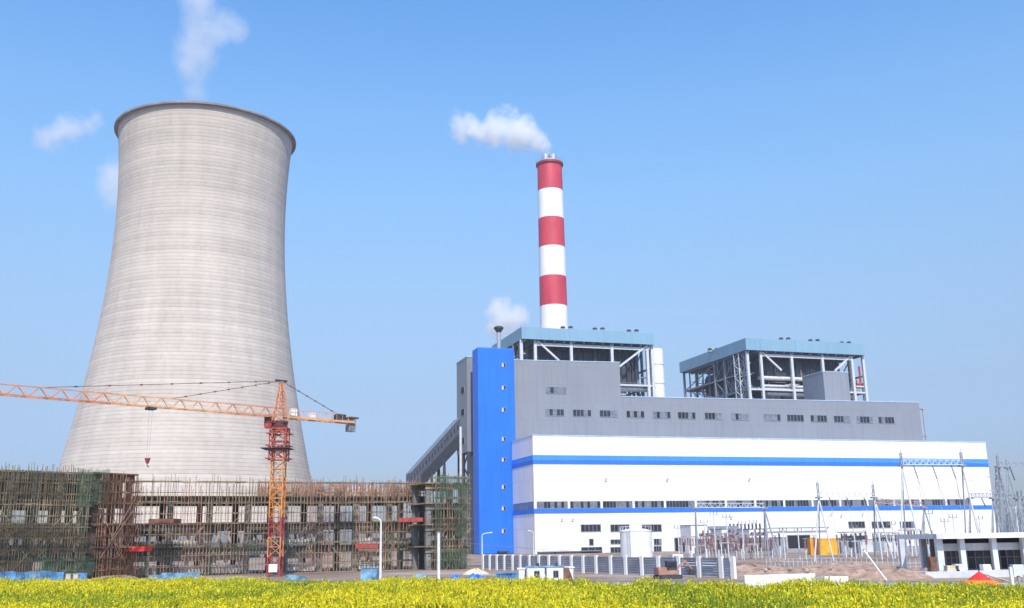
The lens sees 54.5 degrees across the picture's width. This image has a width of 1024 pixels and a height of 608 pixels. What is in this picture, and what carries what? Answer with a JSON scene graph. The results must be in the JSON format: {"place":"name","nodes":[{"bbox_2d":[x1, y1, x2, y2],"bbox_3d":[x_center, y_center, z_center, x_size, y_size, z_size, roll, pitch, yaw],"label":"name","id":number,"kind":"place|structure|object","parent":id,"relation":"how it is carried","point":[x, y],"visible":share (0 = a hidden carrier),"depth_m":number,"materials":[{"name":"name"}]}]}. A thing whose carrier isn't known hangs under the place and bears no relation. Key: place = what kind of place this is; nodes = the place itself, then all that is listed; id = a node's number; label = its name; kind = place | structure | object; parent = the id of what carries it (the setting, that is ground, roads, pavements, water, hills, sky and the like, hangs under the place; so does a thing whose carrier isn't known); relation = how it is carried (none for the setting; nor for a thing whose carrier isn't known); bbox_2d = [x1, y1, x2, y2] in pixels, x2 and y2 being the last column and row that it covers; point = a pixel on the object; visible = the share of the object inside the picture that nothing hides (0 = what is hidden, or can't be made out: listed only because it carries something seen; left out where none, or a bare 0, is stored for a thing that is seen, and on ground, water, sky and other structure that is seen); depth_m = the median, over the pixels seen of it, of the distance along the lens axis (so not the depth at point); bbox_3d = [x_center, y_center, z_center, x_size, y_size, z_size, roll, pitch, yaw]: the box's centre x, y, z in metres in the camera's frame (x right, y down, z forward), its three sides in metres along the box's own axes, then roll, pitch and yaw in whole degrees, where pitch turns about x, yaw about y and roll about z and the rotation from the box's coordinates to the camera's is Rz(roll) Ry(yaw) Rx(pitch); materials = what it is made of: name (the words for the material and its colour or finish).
{"place":"outdoors","nodes":[
{"label":"outdoors","id":0,"kind":"place"},
{"bbox_2d":[472,347,514,554],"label":"stair tower","id":1,"kind":"structure","parent":0,"point":[493,405],"depth_m":316.42,"materials":[{"name":"metal"}]},
{"bbox_2d":[0,574,1023,607],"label":"rape field","id":2,"kind":"structure","parent":0,"point":[253,592],"depth_m":52.32,"materials":[{"name":"yellow plant"}]},
{"bbox_2d":[0,0,1023,546],"label":"sky","id":3,"kind":"structure","parent":0,"point":[837,171],"materials":[{"name":"blue"}]},
{"bbox_2d":[32,532,1023,580],"bbox_3d":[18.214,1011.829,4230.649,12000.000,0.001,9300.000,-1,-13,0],"label":"ground","id":4,"kind":"structure","parent":0,"point":[475,561],"depth_m":147.67,"materials":[{"name":"soil"}]},
{"bbox_2d":[0,571,63,580],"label":"hoarding","id":5,"kind":"object","parent":4,"relation":"on","point":[23,576],"visible":0.51,"depth_m":109.29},
{"bbox_2d":[0,470,92,577],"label":"unfinished building","id":6,"kind":"structure","parent":4,"relation":"on","point":[82,520],"depth_m":124.93,"materials":[{"name":"concrete"}]},
{"bbox_2d":[0,462,109,579],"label":"scaffolding","id":7,"kind":"object","parent":4,"relation":"on","point":[60,558],"visible":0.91,"depth_m":123.35,"materials":[{"name":"brown metal"}]},
{"bbox_2d":[43,472,138,578],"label":"unfinished building","id":8,"kind":"structure","parent":4,"relation":"on","point":[93,509],"depth_m":130.52,"materials":[{"name":"concrete"}]},
{"bbox_2d":[88,471,143,577],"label":"scaffolding","id":9,"kind":"object","parent":4,"relation":"on","point":[123,535],"visible":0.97,"depth_m":129.66,"materials":[{"name":"metal"}]},
{"bbox_2d":[0,379,358,576],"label":"tower crane","id":10,"kind":"object","parent":4,"relation":"on","point":[277,426],"visible":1,"depth_m":130.63,"materials":[{"name":"metal"}]},
{"bbox_2d":[35,100,332,557],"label":"cooling tower","id":11,"kind":"structure","parent":4,"relation":"on","point":[195,291],"depth_m":352.19,"materials":[{"name":"concrete"}]},
{"bbox_2d":[117,496,424,575],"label":"unfinished building","id":12,"kind":"structure","parent":4,"relation":"on","point":[263,549],"depth_m":147.51,"materials":[{"name":"concrete"}]},
{"bbox_2d":[148,519,180,523],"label":"loading platform","id":13,"kind":"structure","parent":12,"relation":"attached to","point":[164,521],"depth_m":134.18,"materials":[{"name":"metal"}]},
{"bbox_2d":[253,478,419,497],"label":"rebar starter bars","id":14,"kind":"object","parent":12,"relation":"on","point":[315,486],"visible":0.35,"depth_m":154.69,"materials":[{"name":"metal"}]},
{"bbox_2d":[127,473,424,576],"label":"scaffolding","id":15,"kind":"object","parent":4,"relation":"on","point":[328,541],"visible":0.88,"depth_m":145.55,"materials":[{"name":"brown metal"}]},
{"bbox_2d":[360,567,378,580],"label":"container","id":16,"kind":"object","parent":4,"relation":"on","point":[370,573],"visible":0.88,"depth_m":108.25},
{"bbox_2d":[373,516,381,579],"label":"street lamp","id":17,"kind":"object","parent":4,"relation":"on","point":[380,557],"visible":0.94,"depth_m":87.31,"materials":[{"name":"metal"}]},
{"bbox_2d":[406,418,459,553],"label":"conveyor gallery","id":18,"kind":"object","parent":4,"relation":"on","point":[440,451],"visible":0.41,"depth_m":348.89,"materials":[{"name":"grey paint"}]},
{"bbox_2d":[408,482,470,569],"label":"unfinished building","id":19,"kind":"structure","parent":4,"relation":"on","point":[416,549],"depth_m":150.60,"materials":[{"name":"concrete"}]},
{"bbox_2d":[429,471,471,569],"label":"scaffolding","id":20,"kind":"object","parent":4,"relation":"on","point":[441,496],"visible":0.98,"depth_m":148.46,"materials":[{"name":"brown metal"}]},
{"bbox_2d":[456,356,473,553],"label":"transfer tower","id":21,"kind":"structure","parent":4,"relation":"on","point":[464,392],"depth_m":330.82,"materials":[{"name":"metal"}]},
{"bbox_2d":[536,154,567,328],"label":"chimney","id":22,"kind":"object","parent":4,"relation":"on","point":[553,286],"visible":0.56,"depth_m":536.24,"materials":[{"name":"red paint"}]},
{"bbox_2d":[482,554,736,578],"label":"panel fence","id":23,"kind":"object","parent":4,"relation":"on","point":[521,561],"visible":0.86,"depth_m":114.43,"materials":[{"name":"metal"}]},
{"bbox_2d":[619,526,652,556],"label":"storage tank","id":24,"kind":"object","parent":4,"relation":"on","point":[635,542],"visible":0.98,"depth_m":206.59,"materials":[{"name":"metal"}]},
{"bbox_2d":[653,560,695,579],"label":"excavator","id":25,"kind":"object","parent":4,"relation":"on","point":[669,570],"visible":0.88,"depth_m":98.82,"materials":[{"name":"metal"}]},
{"bbox_2d":[679,536,710,557],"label":"busbar frame","id":26,"kind":"object","parent":4,"relation":"on","point":[700,545],"visible":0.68,"depth_m":190.38,"materials":[{"name":"metal"}]},
{"bbox_2d":[695,530,720,553],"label":"transformer","id":27,"kind":"object","parent":4,"relation":"on","point":[702,547],"visible":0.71,"depth_m":252.74,"materials":[{"name":"metal"}]},
{"bbox_2d":[514,359,927,440],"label":"bunker bay","id":28,"kind":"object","parent":4,"relation":"on","point":[556,397],"visible":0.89,"depth_m":339.21,"materials":[{"name":"grey metal"}]},
{"bbox_2d":[545,409,563,415],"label":"window","id":29,"kind":"structure","parent":28,"relation":"in","point":[548,412],"depth_m":326.69,"materials":[{"name":"grey glass"}]},
{"bbox_2d":[546,387,566,393],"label":"window","id":30,"kind":"structure","parent":28,"relation":"in","point":[549,390],"depth_m":328.61,"materials":[{"name":"grey glass"}]},
{"bbox_2d":[573,409,591,416],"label":"window","id":31,"kind":"structure","parent":28,"relation":"in","point":[576,412],"depth_m":329.58,"materials":[{"name":"grey glass"}]},
{"bbox_2d":[599,410,617,416],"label":"window","id":32,"kind":"structure","parent":28,"relation":"in","point":[602,413],"depth_m":332.49,"materials":[{"name":"grey glass"}]},
{"bbox_2d":[626,411,644,417],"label":"window","id":33,"kind":"structure","parent":28,"relation":"in","point":[629,414],"depth_m":335.42,"materials":[{"name":"grey glass"}]},
{"bbox_2d":[652,411,670,418],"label":"window","id":34,"kind":"structure","parent":28,"relation":"in","point":[656,414],"depth_m":338.42,"materials":[{"name":"grey glass"}]},
{"bbox_2d":[678,412,695,418],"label":"window","id":35,"kind":"structure","parent":28,"relation":"in","point":[681,415],"depth_m":341.29,"materials":[{"name":"grey glass"}]},
{"bbox_2d":[704,412,722,419],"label":"window","id":36,"kind":"structure","parent":28,"relation":"in","point":[708,416],"depth_m":344.30,"materials":[{"name":"grey glass"}]},
{"bbox_2d":[802,371,850,400],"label":"penthouse","id":37,"kind":"object","parent":28,"relation":"on","point":[827,385],"visible":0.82,"depth_m":388.91,"materials":[{"name":"metal"}]},
{"bbox_2d":[709,533,735,557],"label":"busbar frame","id":38,"kind":"object","parent":4,"relation":"on","point":[722,539],"visible":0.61,"depth_m":186.59,"materials":[{"name":"metal"}]},
{"bbox_2d":[722,530,745,552],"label":"transformer","id":39,"kind":"object","parent":4,"relation":"on","point":[736,533],"visible":0.52,"depth_m":248.91,"materials":[{"name":"metal"}]},
{"bbox_2d":[735,534,762,558],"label":"busbar frame","id":40,"kind":"object","parent":4,"relation":"on","point":[748,543],"visible":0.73,"depth_m":184.69,"materials":[{"name":"metal"}]},
{"bbox_2d":[511,435,995,553],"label":"turbine hall","id":41,"kind":"structure","parent":4,"relation":"on","point":[556,479],"depth_m":315.31,"materials":[{"name":"white metal"}]},
{"bbox_2d":[513,502,533,510],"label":"clerestory window","id":42,"kind":"structure","parent":41,"relation":"in","point":[527,505],"depth_m":303.21,"materials":[{"name":"blue glass"}]},
{"bbox_2d":[537,501,567,508],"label":"clerestory window","id":43,"kind":"structure","parent":41,"relation":"in","point":[540,504],"depth_m":295.79,"materials":[{"name":"grey glass"}]},
{"bbox_2d":[570,501,600,507],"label":"clerestory window","id":44,"kind":"structure","parent":41,"relation":"in","point":[573,504],"depth_m":298.99,"materials":[{"name":"grey glass"}]},
{"bbox_2d":[581,524,600,531],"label":"window","id":45,"kind":"structure","parent":41,"relation":"in","point":[584,527],"depth_m":297.89,"materials":[{"name":"grey glass"}]},
{"bbox_2d":[603,501,632,507],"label":"clerestory window","id":46,"kind":"structure","parent":41,"relation":"in","point":[606,504],"depth_m":302.22,"materials":[{"name":"grey glass"}]},
{"bbox_2d":[635,501,663,507],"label":"clerestory window","id":47,"kind":"structure","parent":41,"relation":"in","point":[638,504],"depth_m":305.33,"materials":[{"name":"grey glass"}]},
{"bbox_2d":[641,524,661,531],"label":"window","id":48,"kind":"structure","parent":41,"relation":"in","point":[655,527],"depth_m":304.07,"materials":[{"name":"grey glass"}]},
{"bbox_2d":[666,501,694,507],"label":"clerestory window","id":49,"kind":"structure","parent":41,"relation":"in","point":[669,504],"depth_m":308.48,"materials":[{"name":"grey glass"}]},
{"bbox_2d":[697,500,724,506],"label":"clerestory window","id":50,"kind":"structure","parent":41,"relation":"in","point":[712,502],"depth_m":311.81,"materials":[{"name":"grey glass"}]},
{"bbox_2d":[727,500,754,506],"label":"clerestory window","id":51,"kind":"structure","parent":41,"relation":"in","point":[740,502],"depth_m":314.91,"materials":[{"name":"grey glass"}]},
{"bbox_2d":[756,500,783,506],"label":"clerestory window","id":52,"kind":"structure","parent":41,"relation":"in","point":[769,503],"depth_m":318.11,"materials":[{"name":"grey glass"}]},
{"bbox_2d":[785,500,811,506],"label":"clerestory window","id":53,"kind":"structure","parent":41,"relation":"in","point":[788,503],"depth_m":321.24,"materials":[{"name":"grey glass"}]},
{"bbox_2d":[787,534,809,548],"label":"door","id":54,"kind":"structure","parent":41,"relation":"in","point":[792,540],"depth_m":317.88,"materials":[{"name":"grey paint"}]},
{"bbox_2d":[813,500,839,505],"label":"clerestory window","id":55,"kind":"structure","parent":41,"relation":"in","point":[823,502],"depth_m":324.55,"materials":[{"name":"grey glass"}]},
{"bbox_2d":[841,500,866,505],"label":"clerestory window","id":56,"kind":"structure","parent":41,"relation":"in","point":[843,502],"depth_m":327.65,"materials":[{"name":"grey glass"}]},
{"bbox_2d":[922,499,945,505],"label":"clerestory window","id":57,"kind":"structure","parent":41,"relation":"in","point":[934,502],"depth_m":337.15,"materials":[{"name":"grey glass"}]},
{"bbox_2d":[716,564,796,571],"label":"earth mound","id":58,"kind":"object","parent":4,"relation":"on","point":[745,567],"visible":0.48,"depth_m":118.84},
{"bbox_2d":[730,567,786,575],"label":"earth mound","id":59,"kind":"object","parent":4,"relation":"on","point":[753,571],"visible":0.49,"depth_m":103.56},
{"bbox_2d":[748,529,770,552],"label":"transformer","id":60,"kind":"object","parent":4,"relation":"on","point":[759,532],"visible":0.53,"depth_m":247.09,"materials":[{"name":"metal"}]},
{"bbox_2d":[761,507,779,560],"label":"gantry mast","id":61,"kind":"object","parent":4,"relation":"on","point":[765,526],"visible":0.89,"depth_m":165.72,"materials":[{"name":"metal"}]},
{"bbox_2d":[695,503,763,507],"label":"gantry beam","id":62,"kind":"structure","parent":61,"relation":"on","point":[729,507],"depth_m":167.23,"materials":[{"name":"metal"}]},
{"bbox_2d":[769,537,787,554],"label":"switch cubicle","id":63,"kind":"object","parent":4,"relation":"on","point":[782,547],"visible":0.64,"depth_m":215.44,"materials":[{"name":"metal"}]},
{"bbox_2d":[743,567,817,576],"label":"earth mound","id":64,"kind":"object","parent":4,"relation":"on","point":[786,571],"visible":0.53,"depth_m":99.69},
{"bbox_2d":[753,559,881,572],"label":"rubble","id":65,"kind":"object","parent":64,"relation":"on","point":[790,569],"visible":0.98,"depth_m":95.43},
{"bbox_2d":[743,573,848,587],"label":"wall","id":66,"kind":"structure","parent":4,"relation":"on","point":[753,580],"depth_m":73.12,"materials":[{"name":"white paint"}]},
{"bbox_2d":[814,482,833,560],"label":"gantry mast","id":67,"kind":"object","parent":4,"relation":"on","point":[818,513],"visible":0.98,"depth_m":158.34,"materials":[{"name":"metal"}]},
{"bbox_2d":[818,492,874,507],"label":"gantry beam","id":68,"kind":"structure","parent":67,"relation":"attached to","point":[846,496],"depth_m":159.79,"materials":[{"name":"metal"}]},
{"bbox_2d":[796,568,853,576],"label":"earth mound","id":69,"kind":"object","parent":4,"relation":"on","point":[820,572],"visible":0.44,"depth_m":98.22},
{"bbox_2d":[817,538,839,554],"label":"container","id":70,"kind":"object","parent":4,"relation":"on","point":[825,548],"visible":0.73,"depth_m":207.68,"materials":[{"name":"metal"}]},
{"bbox_2d":[766,558,921,567],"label":"yard fence","id":71,"kind":"object","parent":4,"relation":"on","point":[788,561],"visible":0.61,"depth_m":125.10,"materials":[{"name":"metal"}]},
{"bbox_2d":[818,569,877,579],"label":"earth mound","id":72,"kind":"object","parent":4,"relation":"on","point":[852,574],"visible":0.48,"depth_m":92.19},
{"bbox_2d":[792,562,909,568],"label":"earth mound","id":73,"kind":"object","parent":4,"relation":"on","point":[856,565],"visible":0.87,"depth_m":120.42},
{"bbox_2d":[835,531,867,556],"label":"busbar frame","id":74,"kind":"object","parent":4,"relation":"on","point":[858,541],"visible":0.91,"depth_m":182.90,"materials":[{"name":"metal"}]},
{"bbox_2d":[857,539,896,552],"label":"relay room","id":75,"kind":"object","parent":4,"relation":"on","point":[870,546],"visible":0.54,"depth_m":219.22,"materials":[{"name":"grey paint"}]},
{"bbox_2d":[870,481,893,559],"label":"gantry mast","id":76,"kind":"object","parent":4,"relation":"on","point":[875,506],"visible":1,"depth_m":160.26,"materials":[{"name":"metal"}]},
{"bbox_2d":[872,532,897,556],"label":"busbar frame","id":77,"kind":"object","parent":4,"relation":"on","point":[885,541],"visible":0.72,"depth_m":176.90,"materials":[{"name":"metal"}]},
{"bbox_2d":[852,568,935,579],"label":"earth mound","id":78,"kind":"object","parent":4,"relation":"on","point":[893,574],"visible":0.97,"depth_m":89.79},
{"bbox_2d":[898,449,919,560],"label":"gantry mast","id":79,"kind":"object","parent":4,"relation":"on","point":[901,465],"visible":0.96,"depth_m":147.41,"materials":[{"name":"metal"}]},
{"bbox_2d":[903,460,962,479],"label":"gantry beam","id":80,"kind":"structure","parent":79,"relation":"attached to","point":[932,466],"depth_m":148.44,"materials":[{"name":"metal"}]},
{"bbox_2d":[832,459,999,537],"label":"conductors","id":81,"kind":"object","parent":80,"relation":"hanging from","point":[928,501],"visible":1,"depth_m":149.29,"materials":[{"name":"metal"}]},
{"bbox_2d":[898,529,920,555],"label":"busbar frame","id":82,"kind":"object","parent":4,"relation":"on","point":[915,540],"visible":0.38,"depth_m":180.87,"materials":[{"name":"metal"}]},
{"bbox_2d":[919,507,932,558],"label":"gantry mast","id":83,"kind":"object","parent":4,"relation":"on","point":[923,524],"visible":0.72,"depth_m":161.94,"materials":[{"name":"metal"}]},
{"bbox_2d":[895,532,1023,577],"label":"canopy building","id":84,"kind":"structure","parent":4,"relation":"on","point":[1000,553],"depth_m":95.05,"materials":[{"name":"white paint"}]},
{"bbox_2d":[944,551,959,564],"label":"window","id":85,"kind":"structure","parent":84,"relation":"in","point":[951,557],"depth_m":96.74,"materials":[{"name":"black glass"}]},
{"bbox_2d":[966,550,991,569],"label":"window","id":86,"kind":"structure","parent":84,"relation":"in","point":[974,558],"depth_m":96.71,"materials":[{"name":"black glass"}]},
{"bbox_2d":[998,550,1021,569],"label":"window","id":87,"kind":"structure","parent":84,"relation":"in","point":[1006,557],"depth_m":96.71,"materials":[{"name":"black glass"}]},
{"bbox_2d":[958,448,978,532],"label":"gantry mast","id":88,"kind":"object","parent":4,"relation":"on","point":[961,460],"visible":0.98,"depth_m":148.70,"materials":[{"name":"metal"}]},
{"bbox_2d":[957,569,1004,585],"bbox_3d":[29.924,17.806,63.477,2.679,1.736,2.679,-1,-13,0],"label":"parasol","id":89,"kind":"object","parent":4,"relation":"on","point":[979,576],"visible":0.66,"depth_m":63.09,"materials":[{"name":"red fabric"}]},
{"bbox_2d":[989,497,1000,532],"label":"gantry mast","id":90,"kind":"object","parent":4,"relation":"on","point":[992,524],"visible":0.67,"depth_m":167.98,"materials":[{"name":"metal"}]},
{"bbox_2d":[988,468,1014,532],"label":"lattice pylon","id":91,"kind":"object","parent":4,"relation":"on","point":[1001,486],"visible":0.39,"depth_m":186.50,"materials":[{"name":"metal"}]},
{"bbox_2d":[994,452,1014,532],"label":"gantry mast","id":92,"kind":"object","parent":4,"relation":"on","point":[998,467],"visible":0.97,"depth_m":150.63,"materials":[{"name":"metal"}]},
{"bbox_2d":[1003,459,1023,532],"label":"gantry mast","id":93,"kind":"object","parent":4,"relation":"on","point":[1007,469],"visible":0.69,"depth_m":171.85,"materials":[{"name":"metal"}]},
{"bbox_2d":[1008,564,1023,586],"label":"gate post","id":94,"kind":"object","parent":4,"relation":"on","point":[1017,570],"visible":0.73,"depth_m":69.41,"materials":[{"name":"white paint"}]},
{"bbox_2d":[1010,490,1023,531],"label":"lattice pylon","id":95,"kind":"object","parent":4,"relation":"on","point":[1018,493],"visible":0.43,"depth_m":181.13,"materials":[{"name":"metal"}]},
{"bbox_2d":[492,327,655,396],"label":"boiler house","id":96,"kind":"structure","parent":0,"point":[624,349],"depth_m":404.18,"materials":[{"name":"grey paint"}]},
{"bbox_2d":[645,348,664,396],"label":"absorber duct","id":97,"kind":"object","parent":96,"relation":"attached to","point":[659,373],"visible":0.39,"depth_m":410.74,"materials":[{"name":"metal"}]},
{"bbox_2d":[279,582,1023,586],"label":"road","id":98,"kind":"structure","parent":0,"point":[1006,584],"depth_m":85.97,"materials":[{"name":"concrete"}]},
{"bbox_2d":[148,572,199,580],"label":"hoarding","id":99,"kind":"object","parent":98,"relation":"on","point":[172,575],"visible":0.52,"depth_m":114.06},
{"bbox_2d":[437,532,439,579],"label":"bare pole","id":100,"kind":"object","parent":98,"relation":"on","point":[438,555],"visible":0.83,"depth_m":93.96,"materials":[{"name":"metal"}]},
{"bbox_2d":[495,572,518,579],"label":"container","id":101,"kind":"object","parent":98,"relation":"on","point":[512,575],"visible":0.52,"depth_m":92.66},
{"bbox_2d":[525,563,545,579],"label":"site cabin","id":102,"kind":"object","parent":98,"relation":"on","point":[532,571],"visible":0.69,"depth_m":93.70,"materials":[{"name":"white paint"}]},
{"bbox_2d":[545,563,564,579],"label":"site cabin","id":103,"kind":"object","parent":98,"relation":"on","point":[556,571],"visible":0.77,"depth_m":93.19,"materials":[{"name":"white paint"}]},
{"bbox_2d":[222,581,1023,586],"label":"kerb","id":104,"kind":"structure","parent":98,"relation":"on","point":[849,581],"depth_m":84.21,"materials":[{"name":"concrete"}]},
{"bbox_2d":[679,525,707,552],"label":"fire wall","id":105,"kind":"structure","parent":0,"point":[688,531],"depth_m":258.75,"materials":[{"name":"white paint"}]},
{"bbox_2d":[679,338,868,400],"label":"boiler house","id":106,"kind":"structure","parent":0,"point":[751,368],"depth_m":434.48,"materials":[{"name":"grey paint"}]},
{"bbox_2d":[926,557,937,571],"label":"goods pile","id":107,"kind":"object","parent":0,"point":[932,564],"visible":1,"depth_m":91.84,"materials":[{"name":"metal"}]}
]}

